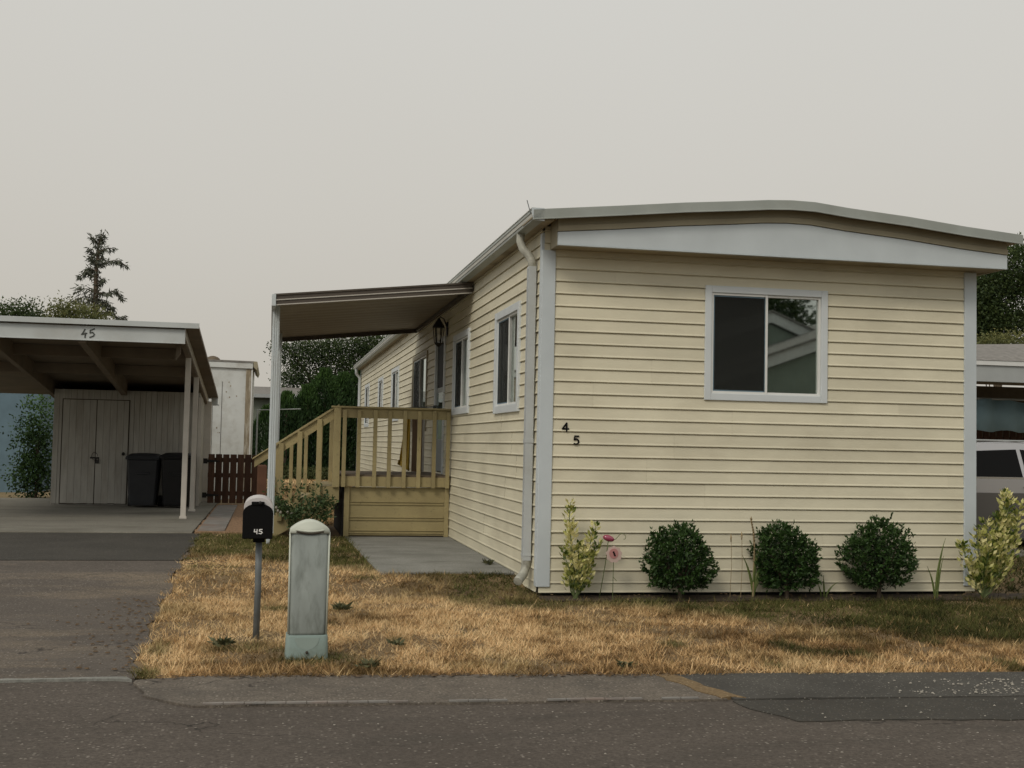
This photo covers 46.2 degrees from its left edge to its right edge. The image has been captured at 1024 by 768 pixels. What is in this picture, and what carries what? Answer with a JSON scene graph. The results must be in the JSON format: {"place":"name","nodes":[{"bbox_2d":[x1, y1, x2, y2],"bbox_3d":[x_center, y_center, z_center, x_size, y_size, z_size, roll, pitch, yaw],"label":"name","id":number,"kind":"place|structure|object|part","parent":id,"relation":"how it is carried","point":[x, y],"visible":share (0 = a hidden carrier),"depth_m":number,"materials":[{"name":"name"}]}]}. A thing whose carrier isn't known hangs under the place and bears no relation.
{"place":"outdoors","nodes":[
{"label":"outdoors","id":0,"kind":"place"},
{"bbox_2d":[0,535,200,679],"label":"driveway","id":1,"kind":"structure","parent":0,"point":[41,597],"depth_m":9.21,"materials":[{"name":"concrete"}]},
{"bbox_2d":[0,532,199,559],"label":"driveway apron","id":2,"kind":"object","parent":1,"relation":"on","point":[88,546],"visible":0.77,"depth_m":13.71,"materials":[{"name":"concrete"}]},
{"bbox_2d":[0,490,224,679],"bbox_3d":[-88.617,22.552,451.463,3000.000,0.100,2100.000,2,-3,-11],"label":"ground","id":3,"kind":"structure","parent":0,"point":[3,495],"depth_m":25.34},
{"bbox_2d":[0,295,52,316],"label":"broadleaf tree","id":4,"kind":"object","parent":3,"relation":"on","point":[19,312],"visible":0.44,"depth_m":43.87,"materials":[{"name":"green plant"}]},
{"bbox_2d":[0,394,53,497],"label":"dark shrub","id":5,"kind":"object","parent":3,"relation":"on","point":[37,438],"visible":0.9,"depth_m":24.52,"materials":[{"name":"green plant"}]},
{"bbox_2d":[0,393,53,492],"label":"neighbour trailer","id":6,"kind":"object","parent":3,"relation":"on","point":[8,401],"depth_m":26.92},
{"bbox_2d":[37,290,116,319],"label":"olive green tree","id":7,"kind":"object","parent":3,"relation":"on","point":[68,311],"visible":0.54,"depth_m":47.96,"materials":[{"name":"green plant"}]},
{"bbox_2d":[67,229,129,320],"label":"ragged conifer","id":8,"kind":"object","parent":3,"relation":"on","point":[97,262],"visible":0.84,"depth_m":56.11,"materials":[{"name":"green plant"}]},
{"bbox_2d":[0,498,217,532],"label":"carport slab","id":9,"kind":"structure","parent":3,"relation":"on","point":[35,515],"depth_m":18.34,"materials":[{"name":"concrete"}]},
{"bbox_2d":[0,316,217,518],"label":"carport","id":10,"kind":"object","parent":9,"relation":"on","point":[44,355],"visible":0.98,"depth_m":18.68,"materials":[{"name":"white wood"}]},
{"bbox_2d":[50,389,218,505],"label":"storage shed","id":11,"kind":"structure","parent":9,"relation":"on","point":[99,436],"depth_m":21.87,"materials":[{"name":"paint"}]},
{"bbox_2d":[60,399,98,502],"bbox_3d":[-7.823,1.221,21.754,0.652,1.876,0.052,2,-3,-11],"label":"door","id":12,"kind":"structure","parent":11,"relation":"in","point":[73,430],"depth_m":21.75,"materials":[{"name":"white wood"}]},
{"bbox_2d":[94,400,128,503],"bbox_3d":[-7.293,1.238,21.852,0.550,1.878,0.067,2,-3,-11],"label":"door","id":13,"kind":"structure","parent":11,"relation":"in","point":[113,427],"depth_m":21.87,"materials":[{"name":"white wood"}]},
{"bbox_2d":[125,453,161,505],"bbox_3d":[-6.610,1.721,21.563,0.610,0.962,0.691,2,-3,-11],"label":"wheelie bin","id":14,"kind":"object","parent":9,"relation":"on","point":[143,472],"visible":0.88,"depth_m":21.28,"materials":[{"name":"plastic"}]},
{"bbox_2d":[160,452,190,505],"bbox_3d":[-6.032,1.726,21.628,0.589,0.982,0.691,2,-3,-11],"label":"wheelie bin","id":15,"kind":"object","parent":9,"relation":"on","point":[171,467],"visible":0.69,"depth_m":21.33,"materials":[{"name":"black plastic"}]},
{"bbox_2d":[202,454,257,502],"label":"picket gate","id":16,"kind":"structure","parent":9,"relation":"on","point":[232,493],"depth_m":23.14,"materials":[{"name":"brown wood"}]},
{"bbox_2d":[194,504,243,533],"bbox_3d":[-4.537,2.177,19.634,0.900,0.040,7.230,2,-3,-11],"label":"gravel bed","id":17,"kind":"object","parent":3,"relation":"on","point":[235,523],"visible":0.34,"depth_m":17.87,"materials":[{"name":"brown gravel"}]},
{"bbox_2d":[197,505,236,530],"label":"paver path","id":18,"kind":"structure","parent":17,"relation":"on","point":[219,518],"depth_m":18.46,"materials":[{"name":"concrete"}]},
{"bbox_2d":[133,672,1023,707],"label":"kerb strip","id":19,"kind":"object","parent":3,"relation":"on","point":[194,691],"depth_m":6.74,"materials":[{"name":"grey concrete"}]},
{"bbox_2d":[203,696,698,704],"bbox_3d":[-0.283,1.668,6.326,2.624,0.008,0.038,2,-3,-9],"label":"kerb lip","id":20,"kind":"object","parent":19,"relation":"on","point":[396,701],"visible":1,"depth_m":6.26,"materials":[{"name":"grey concrete"}]},
{"bbox_2d":[352,200,1023,594],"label":"mobile home","id":21,"kind":"object","parent":3,"relation":"on","point":[718,372],"visible":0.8,"depth_m":11.32,"materials":[{"name":"beige plastic"}]},
{"bbox_2d":[364,383,369,426],"bbox_3d":[-3.675,0.551,30.529,0.060,1.090,1.350,2,-3,-11],"label":"window","id":22,"kind":"structure","parent":21,"relation":"in","point":[367,387],"depth_m":30.54,"materials":[{"name":"plastic"}]},
{"bbox_2d":[266,282,473,542],"bbox_3d":[-2.244,0.472,17.143,2.419,3.263,5.660,2,-3,-11],"label":"porch awning","id":23,"kind":"object","parent":21,"relation":"attached to","point":[318,315],"visible":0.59,"depth_m":16.00,"materials":[{"name":"grey metal"}]},
{"bbox_2d":[377,376,383,406],"bbox_3d":[-2.917,0.246,26.791,0.060,0.790,1.200,2,-3,-11],"label":"window","id":24,"kind":"structure","parent":21,"relation":"in","point":[380,381],"depth_m":26.80,"materials":[{"name":"plastic"}]},
{"bbox_2d":[391,365,401,421],"bbox_3d":[-2.257,0.206,23.678,0.140,1.060,1.400,2,-3,-11],"label":"window","id":25,"kind":"structure","parent":21,"relation":"in","point":[395,372],"depth_m":23.68,"materials":[{"name":"plastic"}]},
{"bbox_2d":[398,406,435,470],"bbox_3d":[-1.407,0.804,17.683,0.549,0.969,0.091,2,-3,-11],"label":"hanging cloth","id":26,"kind":"object","parent":21,"relation":"hanging from","point":[407,447],"visible":0.52,"depth_m":17.65,"materials":[{"name":"fabric"}]},
{"bbox_2d":[411,350,429,431],"bbox_3d":[-1.475,0.145,19.810,0.140,1.280,1.950,2,-3,-11],"label":"window","id":27,"kind":"structure","parent":21,"relation":"in","point":[419,398],"depth_m":19.81,"materials":[{"name":"white glass"}]},
{"bbox_2d":[433,336,446,473],"bbox_3d":[-0.995,0.291,17.393,0.197,2.000,1.100,2,-3,-11],"label":"door","id":28,"kind":"structure","parent":21,"relation":"in","point":[440,355],"depth_m":17.40,"materials":[{"name":"plastic"}]},
{"bbox_2d":[451,328,478,414],"bbox_3d":[-0.603,-0.139,15.480,0.145,1.060,1.300,2,-3,-11],"label":"window","id":29,"kind":"structure","parent":21,"relation":"in","point":[461,341],"depth_m":15.48,"materials":[{"name":"plastic"}]},
{"bbox_2d":[493,301,525,413],"bbox_3d":[0.000,-0.247,12.482,0.145,1.095,1.310,2,-3,-11],"label":"window","id":30,"kind":"structure","parent":21,"relation":"in","point":[507,331],"depth_m":12.49,"materials":[{"name":"plastic"}]},
{"bbox_2d":[703,285,827,402],"bbox_3d":[2.395,-0.368,11.389,1.234,1.075,0.138,2,-3,-11],"label":"window","id":31,"kind":"structure","parent":21,"relation":"in","point":[761,344],"depth_m":11.34,"materials":[{"name":"plastic"}]},
{"bbox_2d":[538,593,1023,602],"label":"flower bed","id":32,"kind":"object","parent":3,"relation":"on","point":[794,597],"visible":0.51,"depth_m":11.05,"materials":[{"name":"soil"}]},
{"bbox_2d":[558,498,602,598],"bbox_3d":[0.612,1.468,10.687,0.438,0.906,0.222,2,-3,-11],"label":"variegated shrub","id":33,"kind":"object","parent":32,"relation":"on","point":[575,569],"visible":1,"depth_m":10.66,"materials":[{"name":"yellow plant"}]},
{"bbox_2d":[599,533,625,597],"bbox_3d":[0.898,1.637,10.767,0.252,0.594,0.060,2,-3,-11],"label":"garden stake","id":34,"kind":"object","parent":32,"relation":"on","point":[608,538],"visible":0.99,"depth_m":10.75,"materials":[{"name":"pink plastic"}]},
{"bbox_2d":[606,546,621,598],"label":"flower","id":35,"kind":"object","parent":32,"relation":"on","point":[613,553],"visible":0.98,"depth_m":10.71,"materials":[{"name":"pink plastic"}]},
{"bbox_2d":[638,519,719,598],"bbox_3d":[1.506,1.593,10.810,0.721,0.756,0.636,0,-3,15],"label":"boxwood bush","id":36,"kind":"object","parent":32,"relation":"on","point":[685,569],"visible":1,"depth_m":10.70,"materials":[{"name":"green plant"}]},
{"bbox_2d":[730,535,731,591],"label":"dry flower stem","id":37,"kind":"object","parent":32,"relation":"on","point":[731,558],"visible":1,"depth_m":11.01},
{"bbox_2d":[742,517,765,596],"bbox_3d":[2.276,1.599,11.097,0.330,0.743,0.030,2,-3,-11],"label":"lily plant","id":38,"kind":"object","parent":32,"relation":"on","point":[754,582],"visible":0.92,"depth_m":11.08,"materials":[{"name":"green plant"}]},
{"bbox_2d":[746,518,822,597],"bbox_3d":[2.538,1.615,11.066,0.662,0.761,0.648,2,-3,-11],"label":"boxwood bush","id":39,"kind":"object","parent":32,"relation":"on","point":[795,570],"visible":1,"depth_m":10.95,"materials":[{"name":"green plant"}]},
{"bbox_2d":[818,575,837,596],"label":"sword leaf plant","id":40,"kind":"object","parent":32,"relation":"on","point":[829,589],"visible":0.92,"depth_m":11.13,"materials":[{"name":"green plant"}]},
{"bbox_2d":[834,512,919,597],"bbox_3d":[3.432,1.607,11.215,0.728,0.828,0.715,-1,-4,34],"label":"boxwood bush","id":41,"kind":"object","parent":32,"relation":"on","point":[901,547],"visible":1,"depth_m":11.10,"materials":[{"name":"green plant"}]},
{"bbox_2d":[927,538,945,597],"bbox_3d":[3.971,1.729,11.247,0.190,0.568,0.026,2,-3,-11],"label":"sword leaf plant","id":42,"kind":"object","parent":32,"relation":"on","point":[936,587],"visible":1,"depth_m":11.25,"materials":[{"name":"green plant"}]},
{"bbox_2d":[955,487,1023,597],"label":"variegated shrub","id":43,"kind":"object","parent":32,"relation":"on","point":[990,567],"visible":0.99,"depth_m":11.34,"materials":[{"name":"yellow plant"}]},
{"bbox_2d":[976,232,1023,386],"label":"broadleaf tree","id":44,"kind":"object","parent":3,"relation":"on","point":[994,289],"visible":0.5,"depth_m":37.94,"materials":[{"name":"green plant"}]},
{"bbox_2d":[976,326,1023,386],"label":"olive shrub","id":45,"kind":"object","parent":3,"relation":"on","point":[1000,339],"visible":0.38,"depth_m":32.82,"materials":[{"name":"green plant"}]},
{"bbox_2d":[345,536,513,574],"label":"walkway","id":46,"kind":"structure","parent":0,"point":[412,555],"depth_m":13.31,"materials":[{"name":"concrete"}]},
{"bbox_2d":[482,558,493,564],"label":"lawn weed","id":47,"kind":"object","parent":46,"relation":"on","point":[490,562],"visible":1,"depth_m":12.48,"materials":[{"name":"green plant"}]},
{"bbox_2d":[0,680,1023,767],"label":"road","id":48,"kind":"structure","parent":0,"point":[50,724],"depth_m":5.63,"materials":[{"name":"grey asphalt"}]},
{"bbox_2d":[0,676,131,682],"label":"road joint","id":49,"kind":"object","parent":48,"relation":"on","point":[69,679],"visible":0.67,"depth_m":6.68,"materials":[{"name":"concrete"}]},
{"bbox_2d":[77,702,997,763],"bbox_3d":[0.612,1.631,5.175,7.853,0.005,2.188,2,-3,-11],"label":"road grit","id":50,"kind":"object","parent":48,"relation":"on","point":[605,753],"visible":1,"depth_m":5.74,"materials":[{"name":"gravel"}]},
{"bbox_2d":[657,674,745,699],"bbox_3d":[1.052,1.743,6.851,0.155,0.040,0.725,3,-3,-26],"label":"kerb seam","id":51,"kind":"object","parent":48,"relation":"on","point":[700,687],"visible":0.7,"depth_m":6.80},
{"bbox_2d":[733,697,1023,721],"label":"road patch","id":52,"kind":"object","parent":48,"relation":"on","point":[961,709],"visible":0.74,"depth_m":6.38,"materials":[{"name":"grey asphalt"}]},
{"bbox_2d":[801,678,1023,715],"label":"stone chips","id":53,"kind":"object","parent":52,"relation":"on","point":[974,686],"visible":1,"depth_m":6.91,"materials":[{"name":"grey gravel"}]},
{"bbox_2d":[0,0,1023,387],"label":"sky","id":54,"kind":"structure","parent":0,"point":[236,154],"materials":[{"name":"grey"}]},
{"bbox_2d":[125,478,1023,679],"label":"lawn","id":55,"kind":"structure","parent":0,"point":[334,532],"depth_m":9.11,"materials":[{"name":"beige plant"}]},
{"bbox_2d":[207,635,235,646],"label":"lawn weed","id":56,"kind":"object","parent":55,"relation":"on","point":[220,641],"visible":1,"depth_m":7.82,"materials":[{"name":"green plant"}]},
{"bbox_2d":[208,356,259,499],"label":"peeling shed","id":57,"kind":"structure","parent":55,"relation":"on","point":[232,424],"depth_m":25.55,"materials":[{"name":"white paint"}]},
{"bbox_2d":[242,495,272,638],"bbox_3d":[-1.769,1.286,8.310,0.202,1.015,0.498,2,-3,-11],"label":"mailbox","id":58,"kind":"object","parent":55,"relation":"on","point":[257,526],"visible":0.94,"depth_m":8.12,"materials":[{"name":"black paint"}]},
{"bbox_2d":[242,501,272,538],"bbox_3d":[-1.718,0.917,8.107,0.202,0.254,0.047,2,-3,-11],"label":"door","id":59,"kind":"structure","parent":58,"relation":"in","point":[258,516],"depth_m":8.11,"materials":[{"name":"black paint"}]},
{"bbox_2d":[257,465,266,495],"bbox_3d":[-3.631,1.640,17.390,0.136,0.937,0.140,2,-3,-11],"label":"fence post","id":60,"kind":"object","parent":55,"relation":"on","point":[261,478],"visible":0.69,"depth_m":17.34,"materials":[{"name":"brown wood"}]},
{"bbox_2d":[251,402,284,471],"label":"cedar shrub","id":61,"kind":"object","parent":55,"relation":"on","point":[262,416],"visible":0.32,"depth_m":40.42,"materials":[{"name":"green plant"}]},
{"bbox_2d":[255,408,300,454],"bbox_3d":[-5.677,1.624,29.029,1.047,2.092,0.035,2,-3,-11],"label":"pole","id":62,"kind":"object","parent":55,"relation":"on","point":[257,426],"visible":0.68,"depth_m":28.95,"materials":[{"name":"grey metal"}]},
{"bbox_2d":[267,465,302,478],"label":"shrub","id":63,"kind":"object","parent":55,"relation":"on","point":[285,473],"visible":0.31,"depth_m":38.91,"materials":[{"name":"green plant"}]},
{"bbox_2d":[259,390,311,473],"bbox_3d":[-7.504,1.702,39.880,1.647,3.067,1.633,1,-3,13],"label":"cedar shrub","id":64,"kind":"object","parent":55,"relation":"on","point":[288,400],"visible":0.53,"depth_m":39.54,"materials":[{"name":"green plant"}]},
{"bbox_2d":[283,465,315,479],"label":"shrub","id":65,"kind":"object","parent":55,"relation":"on","point":[309,469],"visible":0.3,"depth_m":39.04,"materials":[{"name":"green plant"}]},
{"bbox_2d":[262,477,338,533],"bbox_3d":[-2.726,1.600,15.448,0.986,0.823,0.727,2,-3,-11],"label":"rose bush","id":66,"kind":"object","parent":55,"relation":"on","point":[286,510],"visible":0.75,"depth_m":15.38,"materials":[{"name":"green plant"}]},
{"bbox_2d":[251,386,354,472],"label":"distant house","id":67,"kind":"structure","parent":55,"relation":"on","point":[261,396],"depth_m":43.91,"materials":[{"name":"grey"}]},
{"bbox_2d":[284,383,329,469],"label":"cedar shrub","id":68,"kind":"object","parent":55,"relation":"on","point":[303,396],"visible":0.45,"depth_m":40.21,"materials":[{"name":"green plant"}]},
{"bbox_2d":[284,519,330,659],"bbox_3d":[-1.291,1.313,7.596,0.268,0.909,0.212,2,-3,-11],"label":"utility pedestal","id":69,"kind":"object","parent":55,"relation":"on","point":[308,574],"visible":0.93,"depth_m":7.52,"materials":[{"name":"grey"}]},
{"bbox_2d":[307,467,328,479],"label":"shrub","id":70,"kind":"object","parent":55,"relation":"on","point":[324,476],"visible":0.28,"depth_m":38.88,"materials":[{"name":"green plant"}]},
{"bbox_2d":[299,366,350,472],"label":"cedar shrub","id":71,"kind":"object","parent":55,"relation":"on","point":[324,381],"visible":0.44,"depth_m":40.84,"materials":[{"name":"green plant"}]},
{"bbox_2d":[263,335,387,387],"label":"broadleaf tree","id":72,"kind":"object","parent":55,"relation":"on","point":[353,353],"visible":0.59,"depth_m":47.84,"materials":[{"name":"green plant"}]},
{"bbox_2d":[321,371,357,470],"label":"cedar shrub","id":73,"kind":"object","parent":55,"relation":"on","point":[345,382],"visible":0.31,"depth_m":41.34,"materials":[{"name":"green plant"}]},
{"bbox_2d":[330,600,352,609],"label":"lawn weed","id":74,"kind":"object","parent":55,"relation":"on","point":[342,606],"visible":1,"depth_m":9.56,"materials":[{"name":"green plant"}]},
{"bbox_2d":[252,405,450,536],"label":"wooden porch deck","id":75,"kind":"structure","parent":55,"relation":"on","point":[387,502],"depth_m":15.99,"materials":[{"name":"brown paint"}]},
{"bbox_2d":[411,419,424,471],"bbox_3d":[-1.407,0.869,17.990,0.185,0.890,0.045,2,-3,-11],"label":"leaning board","id":76,"kind":"object","parent":75,"relation":"on","point":[414,446],"visible":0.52,"depth_m":17.97,"materials":[{"name":"grey"}]},
{"bbox_2d":[345,368,360,470],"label":"cedar shrub","id":77,"kind":"object","parent":55,"relation":"on","point":[353,376],"visible":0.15,"depth_m":42.01,"materials":[{"name":"green plant"}]},
{"bbox_2d":[354,657,380,667],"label":"lawn weed","id":78,"kind":"object","parent":55,"relation":"on","point":[373,663],"visible":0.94,"depth_m":7.18,"materials":[{"name":"green plant"}]},
{"bbox_2d":[387,637,406,645],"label":"lawn weed","id":79,"kind":"object","parent":55,"relation":"on","point":[397,642],"visible":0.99,"depth_m":7.97,"materials":[{"name":"green plant"}]},
{"bbox_2d":[27,558,1008,678],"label":"dead leaves","id":80,"kind":"object","parent":55,"relation":"on","point":[433,674],"visible":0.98,"depth_m":7.74,"materials":[{"name":"brown plant"}]},
{"bbox_2d":[615,658,634,667],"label":"lawn weed","id":81,"kind":"object","parent":55,"relation":"on","point":[620,663],"visible":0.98,"depth_m":7.34,"materials":[{"name":"green plant"}]},
{"bbox_2d":[976,344,1023,437],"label":"neighbour carport","id":82,"kind":"object","parent":55,"relation":"on","point":[999,364],"visible":0.01,"depth_m":20.31,"materials":[{"name":"grey metal"}]},
{"bbox_2d":[976,398,1023,432],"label":"blue tarp","id":83,"kind":"object","parent":82,"relation":"hanging from","point":[995,414],"visible":0.76,"depth_m":21.79,"materials":[{"name":"blue plastic"}]},
{"bbox_2d":[976,430,1023,439],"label":"slat fence","id":84,"kind":"object","parent":55,"relation":"on","point":[999,435],"depth_m":22.45,"materials":[{"name":"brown wood"}]},
{"bbox_2d":[976,537,1023,556],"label":"neighbour driveway","id":85,"kind":"structure","parent":0,"point":[1020,555],"depth_m":15.89,"materials":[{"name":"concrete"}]},
{"bbox_2d":[976,439,1023,537],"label":"parked car","id":86,"kind":"object","parent":85,"relation":"on","point":[999,465],"visible":0.12,"depth_m":16.01,"materials":[{"name":"silver metal"}]},
{"bbox_3d":[6.473,1.057,16.096,0.740,0.370,0.166,2,-3,-11],"label":"side window","id":87,"kind":"part","parent":86,"relation":"part of","materials":[{"name":"black glass"}]},
{"bbox_3d":[7.026,1.750,16.005,2.950,0.580,0.013,2,-3,-11],"label":"lower door","id":88,"kind":"part","parent":86,"relation":"part of","materials":[{"name":"grey metal"}]},
{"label":"side window","id":89,"kind":"part","parent":86,"relation":"part of","materials":[{"name":"black glass"}]}
]}

